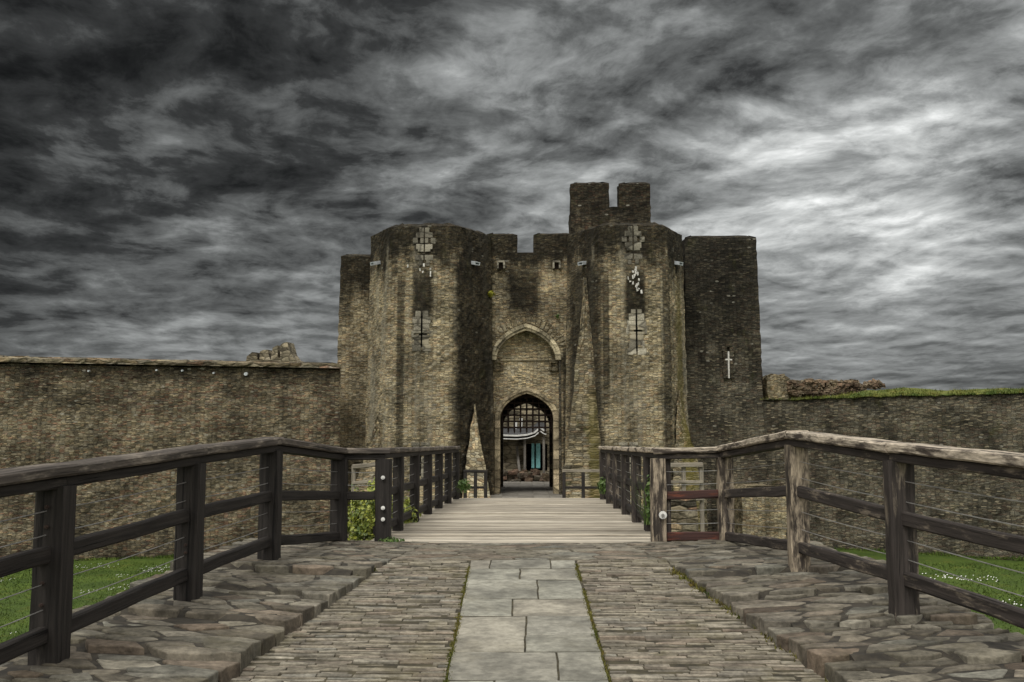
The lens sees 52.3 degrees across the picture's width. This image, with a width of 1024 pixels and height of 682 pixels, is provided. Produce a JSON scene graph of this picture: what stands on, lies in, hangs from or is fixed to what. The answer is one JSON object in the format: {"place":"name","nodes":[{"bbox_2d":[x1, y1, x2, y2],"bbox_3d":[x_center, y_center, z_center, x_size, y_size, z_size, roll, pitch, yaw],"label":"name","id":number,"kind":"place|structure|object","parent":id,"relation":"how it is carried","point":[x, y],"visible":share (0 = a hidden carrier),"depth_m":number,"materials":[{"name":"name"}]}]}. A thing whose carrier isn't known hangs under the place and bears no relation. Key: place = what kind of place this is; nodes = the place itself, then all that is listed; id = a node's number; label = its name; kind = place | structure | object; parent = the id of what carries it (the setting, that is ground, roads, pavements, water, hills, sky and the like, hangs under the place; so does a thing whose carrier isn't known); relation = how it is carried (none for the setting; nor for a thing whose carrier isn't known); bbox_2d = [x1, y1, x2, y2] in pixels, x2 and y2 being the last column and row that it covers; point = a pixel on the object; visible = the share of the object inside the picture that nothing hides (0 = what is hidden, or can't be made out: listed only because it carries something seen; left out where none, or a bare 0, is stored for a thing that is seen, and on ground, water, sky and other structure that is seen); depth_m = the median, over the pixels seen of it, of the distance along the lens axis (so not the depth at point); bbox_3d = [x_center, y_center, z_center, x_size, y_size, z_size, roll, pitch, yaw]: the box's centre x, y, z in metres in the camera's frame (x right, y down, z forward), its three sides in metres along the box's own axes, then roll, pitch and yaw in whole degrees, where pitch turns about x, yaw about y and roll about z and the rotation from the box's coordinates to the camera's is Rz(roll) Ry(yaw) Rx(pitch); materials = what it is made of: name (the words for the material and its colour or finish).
{"place":"outdoors","nodes":[
{"label":"outdoors","id":0,"kind":"place"},
{"bbox_2d":[0,538,430,681],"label":"pavement","id":1,"kind":"structure","parent":0,"point":[238,618],"depth_m":8.17,"materials":[{"name":"grey stone"}]},
{"bbox_2d":[246,342,302,361],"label":"ruined tower","id":2,"kind":"structure","parent":0,"point":[284,352],"depth_m":75.93,"materials":[{"name":"stone"}]},
{"bbox_2d":[231,560,468,681],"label":"cobbled path","id":3,"kind":"structure","parent":0,"point":[298,670],"depth_m":8.17,"materials":[{"name":"stone"}]},
{"bbox_2d":[0,547,1023,642],"bbox_3d":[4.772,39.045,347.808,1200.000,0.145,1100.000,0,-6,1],"label":"ground","id":4,"kind":"structure","parent":0,"point":[932,559],"depth_m":33.53,"materials":[{"name":"green plant"}]},
{"bbox_2d":[0,355,340,560],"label":"curtain wall","id":5,"kind":"structure","parent":4,"relation":"on","point":[58,409],"depth_m":40.05,"materials":[{"name":"stone"}]},
{"bbox_2d":[350,462,392,538],"bbox_3d":[-3.462,5.093,26.716,1.356,4.073,0.180,0,-6,1],"label":"fence","id":6,"kind":"object","parent":4,"relation":"on","point":[353,475],"visible":0.14,"depth_m":26.82,"materials":[{"name":"grey wood"}]},
{"bbox_2d":[347,478,422,539],"bbox_3d":[-1.995,4.102,17.158,1.095,3.766,3.868,-1,-6,9],"label":"ivy bush","id":7,"kind":"object","parent":4,"relation":"on","point":[361,517],"visible":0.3,"depth_m":15.76,"materials":[{"name":"green plant"}]},
{"bbox_2d":[371,498,650,542],"bbox_3d":[0.299,5.471,25.652,4.043,3.317,25.142,0,-6,1],"label":"footbridge","id":8,"kind":"object","parent":4,"relation":"on","point":[529,520],"visible":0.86,"depth_m":16.75,"materials":[{"name":"brown wood"}]},
{"bbox_2d":[373,446,460,533],"bbox_3d":[-1.532,2.807,19.047,0.209,1.764,10.785,0,-6,2],"label":"bridge railing","id":9,"kind":"object","parent":8,"relation":"on","point":[400,486],"visible":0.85,"depth_m":18.19,"materials":[{"name":"wood"}]},
{"bbox_2d":[455,479,471,493],"bbox_3d":[-1.129,3.296,23.775,0.441,0.386,0.362,2,-6,-22],"label":"weed","id":10,"kind":"object","parent":9,"relation":"attached to","point":[462,484],"visible":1,"depth_m":23.75,"materials":[{"name":"green plant"}]},
{"bbox_2d":[463,470,486,497],"bbox_3d":[-1.307,5.247,37.285,0.849,1.278,0.147,0,-6,1],"label":"gate barrier","id":11,"kind":"object","parent":8,"relation":"on","point":[475,487],"visible":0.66,"depth_m":37.26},
{"bbox_2d":[562,469,599,497],"bbox_3d":[2.542,5.234,37.230,1.490,1.293,0.148,0,-6,1],"label":"gate barrier","id":12,"kind":"object","parent":8,"relation":"on","point":[582,487],"visible":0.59,"depth_m":37.21,"materials":[{"name":"brown wood"}]},
{"bbox_2d":[598,446,660,530],"bbox_3d":[2.066,2.803,18.998,0.210,1.763,10.778,0,-6,1],"label":"bridge railing","id":13,"kind":"object","parent":8,"relation":"on","point":[614,462],"visible":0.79,"depth_m":18.87,"materials":[{"name":"wood"}]},
{"bbox_2d":[590,477,605,493],"bbox_3d":[2.020,3.286,23.721,0.600,0.433,0.428,2,-6,-22],"label":"weed","id":14,"kind":"object","parent":13,"relation":"attached to","point":[601,484],"visible":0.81,"depth_m":23.70,"materials":[{"name":"green plant"}]},
{"bbox_2d":[617,473,676,524],"bbox_3d":[1.990,2.283,15.270,1.102,0.974,0.982,0,-6,1],"label":"weed","id":15,"kind":"object","parent":8,"relation":"on","point":[647,509],"visible":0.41,"depth_m":15.18,"materials":[{"name":"green plant"}]},
{"bbox_2d":[10,563,1021,633],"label":"daisies","id":16,"kind":"object","parent":4,"relation":"on","point":[922,573],"visible":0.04,"depth_m":33.40,"materials":[{"name":"white plant"}]},
{"bbox_2d":[337,182,766,537],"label":"castle gatehouse","id":17,"kind":"object","parent":4,"relation":"on","point":[651,337],"visible":0.78,"depth_m":41.95,"materials":[{"name":"stone"}]},
{"bbox_2d":[488,290,494,296],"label":"wallflower","id":18,"kind":"object","parent":17,"relation":"attached to","point":[490,294],"visible":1,"depth_m":42.65,"materials":[{"name":"yellow plant"}]},
{"bbox_2d":[671,499,697,531],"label":"retaining wall","id":19,"kind":"structure","parent":4,"relation":"on","point":[685,516],"depth_m":19.74,"materials":[{"name":"stone"}]},
{"bbox_2d":[671,462,704,531],"bbox_3d":[4.247,4.978,25.617,0.984,3.970,0.179,0,-6,1],"label":"fence","id":20,"kind":"object","parent":4,"relation":"on","point":[683,466],"visible":0.2,"depth_m":25.72,"materials":[{"name":"grey wood"}]},
{"bbox_2d":[734,483,786,538],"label":"buttress","id":21,"kind":"structure","parent":4,"relation":"on","point":[774,514],"depth_m":41.40,"materials":[{"name":"stone"}]},
{"bbox_2d":[760,386,1023,559],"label":"curtain wall","id":22,"kind":"structure","parent":4,"relation":"on","point":[988,419],"depth_m":41.36,"materials":[{"name":"stone"}]},
{"bbox_2d":[762,374,885,398],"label":"ruined wall","id":23,"kind":"structure","parent":22,"relation":"on","point":[776,386],"depth_m":45.96,"materials":[{"name":"stone"}]},
{"bbox_2d":[0,0,1023,395],"label":"sky","id":24,"kind":"structure","parent":0,"point":[180,179],"materials":[{"name":"grey"}]},
{"bbox_2d":[390,542,661,560],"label":"threshold path","id":25,"kind":"structure","parent":0,"point":[533,551],"depth_m":12.21,"materials":[{"name":"grey stone"}]},
{"bbox_2d":[503,404,548,473],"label":"courtyard building","id":26,"kind":"structure","parent":0,"point":[533,448],"depth_m":59.69,"materials":[{"name":"stone"}]},
{"bbox_2d":[531,443,533,467],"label":"door panel","id":27,"kind":"structure","parent":26,"relation":"in","point":[532,444],"depth_m":59.47,"materials":[{"name":"teal paint"}]},
{"bbox_2d":[536,443,539,467],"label":"door panel","id":28,"kind":"structure","parent":26,"relation":"in","point":[537,444],"depth_m":59.45,"materials":[{"name":"teal paint"}]},
{"bbox_2d":[491,481,560,497],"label":"courtyard path","id":29,"kind":"structure","parent":0,"point":[533,489],"depth_m":46.08,"materials":[{"name":"grey stone"}]},
{"bbox_2d":[516,446,520,470],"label":"timber plank","id":30,"kind":"object","parent":29,"relation":"on","point":[518,460],"visible":0.69,"depth_m":59.21,"materials":[{"name":"grey wood"}]},
{"bbox_2d":[503,469,548,481],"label":"rubble","id":31,"kind":"object","parent":29,"relation":"on","point":[515,475],"visible":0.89,"depth_m":57.66,"materials":[{"name":"stone"}]},
{"bbox_2d":[448,560,608,681],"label":"slab path","id":32,"kind":"structure","parent":0,"point":[489,649],"depth_m":8.38,"materials":[{"name":"stone"}]},
{"bbox_2d":[246,544,819,681],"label":"causeway","id":33,"kind":"structure","parent":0,"point":[448,643],"depth_m":8.08,"materials":[{"name":"stone"}]},
{"bbox_2d":[0,437,392,664],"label":"ramp railing","id":34,"kind":"object","parent":33,"relation":"on","point":[55,622],"visible":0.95,"depth_m":8.30,"materials":[{"name":"wood"}]},
{"bbox_2d":[378,536,404,541],"bbox_3d":[-1.556,2.583,13.415,0.553,0.135,0.357,1,-6,-13],"label":"weed","id":35,"kind":"object","parent":33,"relation":"on","point":[391,539],"visible":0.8,"depth_m":13.39,"materials":[{"name":"green plant"}]},
{"bbox_2d":[357,563,834,681],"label":"moss","id":36,"kind":"object","parent":33,"relation":"on","point":[674,571],"visible":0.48,"depth_m":8.81,"materials":[{"name":"green plant"}]},
{"bbox_2d":[650,430,1023,628],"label":"ramp railing","id":37,"kind":"object","parent":33,"relation":"on","point":[898,571],"visible":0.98,"depth_m":8.60,"materials":[{"name":"wood"}]},
{"bbox_2d":[577,560,824,681],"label":"cobbled path","id":38,"kind":"structure","parent":0,"point":[620,615],"depth_m":8.21,"materials":[{"name":"stone"}]},
{"bbox_2d":[624,539,1023,681],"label":"pavement","id":39,"kind":"structure","parent":0,"point":[828,621],"depth_m":7.99,"materials":[{"name":"grey stone"}]}
]}

